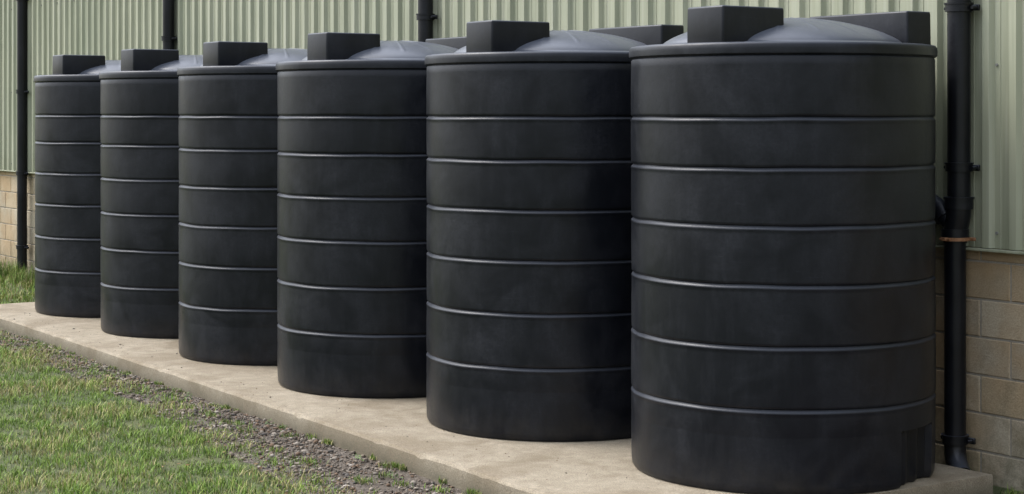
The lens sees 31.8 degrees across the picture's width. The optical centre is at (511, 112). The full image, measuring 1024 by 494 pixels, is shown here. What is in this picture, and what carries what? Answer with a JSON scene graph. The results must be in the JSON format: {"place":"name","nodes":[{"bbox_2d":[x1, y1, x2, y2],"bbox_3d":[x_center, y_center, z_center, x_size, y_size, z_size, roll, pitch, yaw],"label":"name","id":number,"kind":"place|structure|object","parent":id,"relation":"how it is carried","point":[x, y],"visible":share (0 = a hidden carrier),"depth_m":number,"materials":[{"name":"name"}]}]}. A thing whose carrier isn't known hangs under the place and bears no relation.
{"place":"outdoors","nodes":[
{"label":"outdoors","id":0,"kind":"place"},
{"bbox_2d":[0,276,1022,493],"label":"ground","id":1,"kind":"structure","parent":0,"point":[996,489],"depth_m":11.74,"materials":[{"name":"green plant"}]},
{"bbox_2d":[0,272,34,303],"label":"rough grass","id":2,"kind":"structure","parent":1,"relation":"on","point":[25,285],"depth_m":21.88,"materials":[{"name":"green plant"}]},
{"bbox_2d":[0,262,402,477],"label":"broadleaf weeds","id":3,"kind":"object","parent":1,"relation":"on","point":[266,421],"visible":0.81,"depth_m":12.62,"materials":[{"name":"green plant"}]},
{"bbox_2d":[2,340,410,493],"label":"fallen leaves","id":4,"kind":"object","parent":1,"relation":"on","point":[172,407],"visible":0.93,"depth_m":11.87,"materials":[{"name":"plant"}]},
{"bbox_2d":[0,302,992,493],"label":"concrete slab","id":5,"kind":"structure","parent":1,"relation":"on","point":[459,461],"depth_m":11.69,"materials":[{"name":"beige concrete"}]},
{"bbox_2d":[34,55,120,317],"bbox_3d":[-4.123,0.739,18.958,1.787,2.658,1.788,0,0,-34],"label":"water tank","id":6,"kind":"object","parent":5,"relation":"on","point":[68,144],"visible":0.47,"depth_m":18.17,"materials":[{"name":"black plastic"}]},
{"bbox_2d":[99,49,202,337],"bbox_3d":[-3.058,0.739,17.298,1.788,2.658,1.787,0,0,-34],"label":"water tank","id":7,"kind":"object","parent":5,"relation":"on","point":[139,168],"visible":0.45,"depth_m":16.51,"materials":[{"name":"black plastic"}]},
{"bbox_2d":[177,41,306,364],"bbox_3d":[-1.988,0.739,15.538,1.789,2.658,1.788,0,0,-34],"label":"water tank","id":8,"kind":"object","parent":5,"relation":"on","point":[228,157],"visible":0.51,"depth_m":14.74,"materials":[{"name":"black plastic"}]},
{"bbox_2d":[276,32,465,397],"bbox_3d":[-0.922,0.739,13.868,1.788,2.658,1.788,0,0,-34],"label":"water tank","id":9,"kind":"object","parent":5,"relation":"on","point":[352,251],"visible":0.67,"depth_m":13.04,"materials":[{"name":"black plastic"}]},
{"bbox_2d":[425,20,683,440],"bbox_3d":[0.304,0.739,12.149,1.788,2.658,1.788,0,0,-34],"label":"water tank","id":10,"kind":"object","parent":5,"relation":"on","point":[528,254],"visible":0.8,"depth_m":11.34,"materials":[{"name":"black plastic"}]},
{"bbox_2d":[629,5,937,493],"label":"water tank","id":11,"kind":"object","parent":5,"relation":"on","point":[783,308],"visible":1,"depth_m":9.79,"materials":[{"name":"black plastic"}]},
{"bbox_2d":[0,255,1022,493],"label":"weeds","id":12,"kind":"object","parent":1,"relation":"on","point":[8,270],"visible":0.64,"depth_m":13.10,"materials":[{"name":"green plant"}]},
{"bbox_2d":[0,0,1023,491],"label":"farm shed","id":13,"kind":"structure","parent":1,"relation":"on","point":[994,314],"depth_m":11.65,"materials":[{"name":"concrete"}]},
{"bbox_2d":[16,0,28,272],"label":"downpipe","id":14,"kind":"object","parent":13,"relation":"attached to","point":[22,173],"visible":0.96,"depth_m":24.22,"materials":[{"name":"plastic"}]},
{"bbox_2d":[161,0,176,49],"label":"downpipe","id":15,"kind":"object","parent":13,"relation":"attached to","point":[168,38],"visible":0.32,"depth_m":20.17,"materials":[{"name":"plastic"}]},
{"bbox_2d":[416,0,437,41],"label":"downpipe","id":16,"kind":"object","parent":13,"relation":"attached to","point":[426,16],"visible":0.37,"depth_m":15.59,"materials":[{"name":"plastic"}]},
{"bbox_2d":[933,0,979,469],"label":"downpipe","id":17,"kind":"object","parent":13,"relation":"attached to","point":[954,207],"visible":0.92,"depth_m":10.60,"materials":[{"name":"plastic"}]},
{"bbox_2d":[0,313,1023,493],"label":"gravel path","id":18,"kind":"structure","parent":0,"point":[366,486],"depth_m":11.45,"materials":[{"name":"grey gravel"}]}
]}

